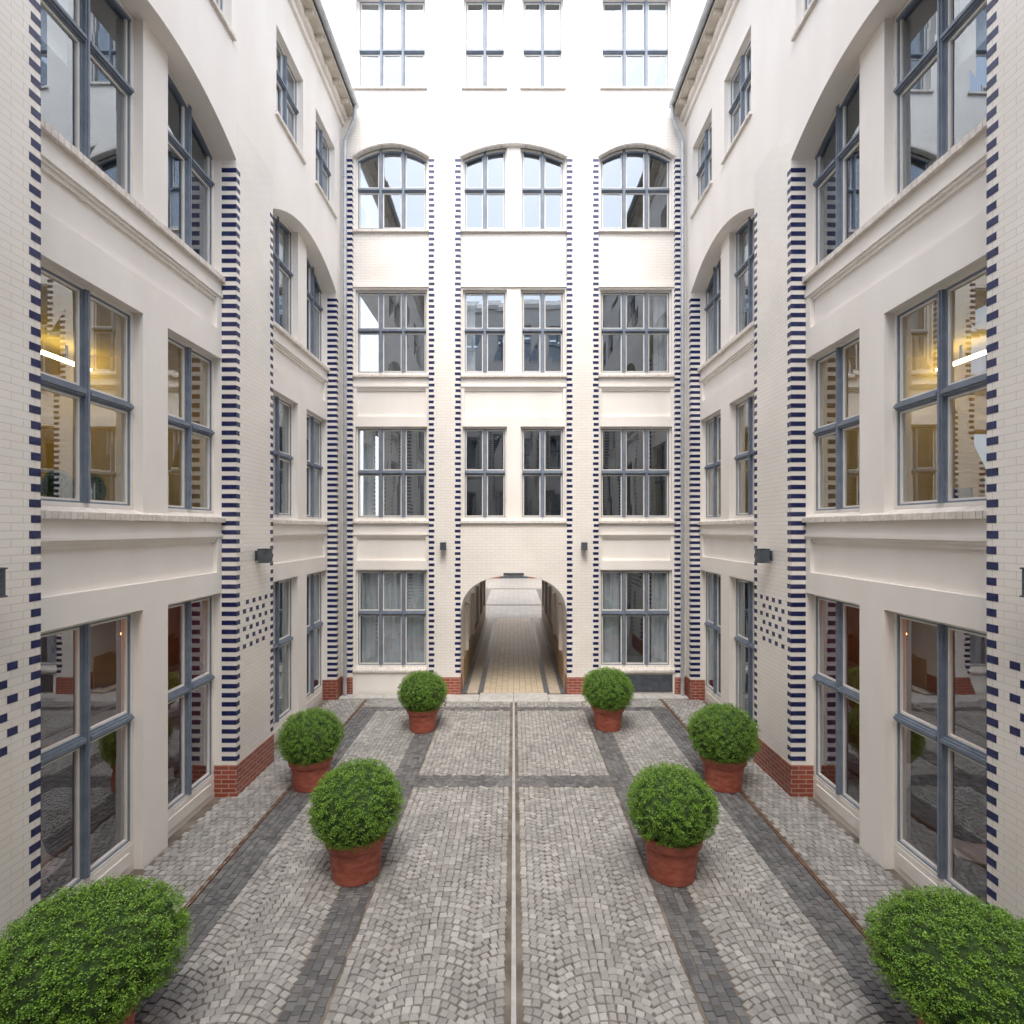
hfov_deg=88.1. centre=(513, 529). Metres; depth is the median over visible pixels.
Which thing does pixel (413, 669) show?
brick sills
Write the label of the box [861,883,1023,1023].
potted boxwood
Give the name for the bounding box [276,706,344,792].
potted boxwood
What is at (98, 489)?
house plant
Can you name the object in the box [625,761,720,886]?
potted boxwood
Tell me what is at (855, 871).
cobblestone paving
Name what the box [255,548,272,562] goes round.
wall lamp
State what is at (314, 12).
roof and gutter
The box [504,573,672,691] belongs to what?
metal panels
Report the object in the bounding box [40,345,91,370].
interior lamps
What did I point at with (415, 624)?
curtains
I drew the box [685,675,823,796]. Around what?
red brick plinth
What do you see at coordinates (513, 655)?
passage tunnel
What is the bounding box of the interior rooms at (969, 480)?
[711,0,986,902]
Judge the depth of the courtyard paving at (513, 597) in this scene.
34.76 m
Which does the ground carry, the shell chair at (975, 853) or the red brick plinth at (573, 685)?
the red brick plinth at (573, 685)
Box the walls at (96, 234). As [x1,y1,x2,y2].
[0,0,346,944]
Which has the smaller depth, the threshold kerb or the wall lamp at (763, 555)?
the wall lamp at (763, 555)
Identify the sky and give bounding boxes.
[361,42,664,515]
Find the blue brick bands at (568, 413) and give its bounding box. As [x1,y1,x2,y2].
[347,159,680,672]
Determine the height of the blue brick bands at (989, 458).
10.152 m
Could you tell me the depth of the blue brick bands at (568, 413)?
14.60 m
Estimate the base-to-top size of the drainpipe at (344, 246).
16.063 m
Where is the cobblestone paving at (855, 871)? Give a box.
[131,699,911,1023]
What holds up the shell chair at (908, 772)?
on the interior rooms at (969, 480)
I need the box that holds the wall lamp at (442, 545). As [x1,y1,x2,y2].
[440,542,446,549]
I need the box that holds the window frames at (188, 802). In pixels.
[40,0,330,906]
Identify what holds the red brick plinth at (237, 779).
on the ground
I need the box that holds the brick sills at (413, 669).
[351,86,676,672]
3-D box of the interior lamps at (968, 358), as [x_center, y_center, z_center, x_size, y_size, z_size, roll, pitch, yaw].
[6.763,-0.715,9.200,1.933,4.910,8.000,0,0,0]
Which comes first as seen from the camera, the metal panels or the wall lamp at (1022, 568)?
the wall lamp at (1022, 568)
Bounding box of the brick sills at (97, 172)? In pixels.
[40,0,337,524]
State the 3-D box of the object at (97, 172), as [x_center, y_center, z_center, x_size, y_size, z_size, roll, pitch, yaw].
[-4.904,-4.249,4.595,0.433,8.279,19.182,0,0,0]
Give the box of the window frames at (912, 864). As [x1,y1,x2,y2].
[696,0,986,904]
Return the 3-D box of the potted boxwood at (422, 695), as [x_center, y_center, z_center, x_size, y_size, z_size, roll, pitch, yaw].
[-2.089,3.906,12.095,1.201,1.340,1.186,0,0,0]
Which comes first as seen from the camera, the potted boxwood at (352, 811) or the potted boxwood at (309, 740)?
the potted boxwood at (352, 811)
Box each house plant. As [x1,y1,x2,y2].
[40,469,73,497]
[90,474,107,500]
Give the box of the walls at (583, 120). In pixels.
[321,0,705,694]
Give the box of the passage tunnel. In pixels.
[461,580,565,693]
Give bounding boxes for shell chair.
[40,840,66,897]
[168,767,174,802]
[906,763,910,821]
[953,838,986,888]
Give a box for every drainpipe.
[342,105,356,695]
[670,105,684,695]
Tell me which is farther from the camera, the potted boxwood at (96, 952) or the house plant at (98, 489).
the house plant at (98, 489)
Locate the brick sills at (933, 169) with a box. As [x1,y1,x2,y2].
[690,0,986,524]
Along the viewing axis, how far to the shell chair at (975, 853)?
6.72 m
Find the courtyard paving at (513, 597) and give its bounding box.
[486,578,541,617]
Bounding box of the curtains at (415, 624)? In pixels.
[362,297,666,662]
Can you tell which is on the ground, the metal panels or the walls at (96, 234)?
the walls at (96, 234)
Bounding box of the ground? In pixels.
[128,694,916,1023]
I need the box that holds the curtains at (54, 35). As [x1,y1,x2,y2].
[40,0,307,438]
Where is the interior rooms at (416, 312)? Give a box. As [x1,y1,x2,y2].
[361,10,666,662]
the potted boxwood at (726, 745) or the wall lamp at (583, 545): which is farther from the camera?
the wall lamp at (583, 545)
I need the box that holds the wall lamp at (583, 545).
[581,542,587,549]
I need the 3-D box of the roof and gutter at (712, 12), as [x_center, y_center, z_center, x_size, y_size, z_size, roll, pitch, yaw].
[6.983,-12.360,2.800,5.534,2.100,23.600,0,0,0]
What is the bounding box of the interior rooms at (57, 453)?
[40,0,315,902]
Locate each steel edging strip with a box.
[181,699,366,910]
[661,699,880,955]
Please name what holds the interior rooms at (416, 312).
in the walls at (583, 120)
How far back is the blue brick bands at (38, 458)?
9.06 m
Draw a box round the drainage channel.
[511,702,515,1023]
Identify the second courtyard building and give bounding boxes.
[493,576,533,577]
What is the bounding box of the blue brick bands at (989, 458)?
[689,0,1023,910]
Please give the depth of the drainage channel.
6.51 m
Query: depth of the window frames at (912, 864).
7.11 m
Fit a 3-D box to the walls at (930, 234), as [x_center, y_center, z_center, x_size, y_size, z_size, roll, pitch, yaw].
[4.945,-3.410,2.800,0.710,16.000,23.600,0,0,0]
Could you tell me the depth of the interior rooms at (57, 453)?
9.70 m
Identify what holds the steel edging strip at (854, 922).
on the ground
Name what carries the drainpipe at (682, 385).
attached to the walls at (583, 120)
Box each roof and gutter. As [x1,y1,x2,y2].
[301,0,358,115]
[668,0,725,115]
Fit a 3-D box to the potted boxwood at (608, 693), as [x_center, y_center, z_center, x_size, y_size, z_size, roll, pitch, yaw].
[2.163,3.879,12.203,1.261,1.394,1.283,0,0,0]
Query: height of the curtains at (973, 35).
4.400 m
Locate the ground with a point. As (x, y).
(188, 824)
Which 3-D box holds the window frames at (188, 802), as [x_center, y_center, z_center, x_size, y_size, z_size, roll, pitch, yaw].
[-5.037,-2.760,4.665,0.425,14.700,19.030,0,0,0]
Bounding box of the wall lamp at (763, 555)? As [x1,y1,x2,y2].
[754,548,772,562]
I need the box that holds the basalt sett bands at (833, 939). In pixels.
[134,707,918,1023]
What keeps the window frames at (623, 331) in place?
attached to the walls at (583, 120)
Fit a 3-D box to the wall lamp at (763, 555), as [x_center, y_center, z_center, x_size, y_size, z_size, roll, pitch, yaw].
[4.612,0.492,9.750,0.273,0.266,0.210,0,0,0]
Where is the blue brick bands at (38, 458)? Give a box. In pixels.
[0,0,337,912]
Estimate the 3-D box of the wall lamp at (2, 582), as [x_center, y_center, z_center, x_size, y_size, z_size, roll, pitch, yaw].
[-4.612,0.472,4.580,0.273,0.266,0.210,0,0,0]
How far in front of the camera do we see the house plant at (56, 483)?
6.41 m
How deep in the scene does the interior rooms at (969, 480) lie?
9.70 m
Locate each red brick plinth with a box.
[204,676,341,796]
[342,673,685,694]
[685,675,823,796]
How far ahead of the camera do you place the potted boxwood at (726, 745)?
9.14 m
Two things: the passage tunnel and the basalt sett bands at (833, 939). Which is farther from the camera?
the passage tunnel
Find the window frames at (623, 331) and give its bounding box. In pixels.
[356,0,670,666]
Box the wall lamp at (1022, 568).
[1019,567,1023,596]
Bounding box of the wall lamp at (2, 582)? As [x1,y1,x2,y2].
[0,567,7,597]
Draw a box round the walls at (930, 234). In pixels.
[680,0,1023,924]
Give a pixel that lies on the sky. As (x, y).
(369, 210)
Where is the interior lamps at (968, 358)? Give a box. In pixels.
[906,345,986,634]
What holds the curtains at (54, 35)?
attached to the walls at (96, 234)
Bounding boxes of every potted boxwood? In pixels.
[0,873,194,1023]
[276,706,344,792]
[306,757,405,886]
[396,670,447,733]
[581,666,634,731]
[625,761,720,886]
[686,702,761,792]
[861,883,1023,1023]
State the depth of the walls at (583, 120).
14.60 m
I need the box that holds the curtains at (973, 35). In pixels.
[719,0,986,439]
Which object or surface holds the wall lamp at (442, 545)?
attached to the walls at (583, 120)
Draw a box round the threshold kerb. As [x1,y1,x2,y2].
[339,693,688,702]
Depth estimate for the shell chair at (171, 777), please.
8.81 m
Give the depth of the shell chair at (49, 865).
6.43 m

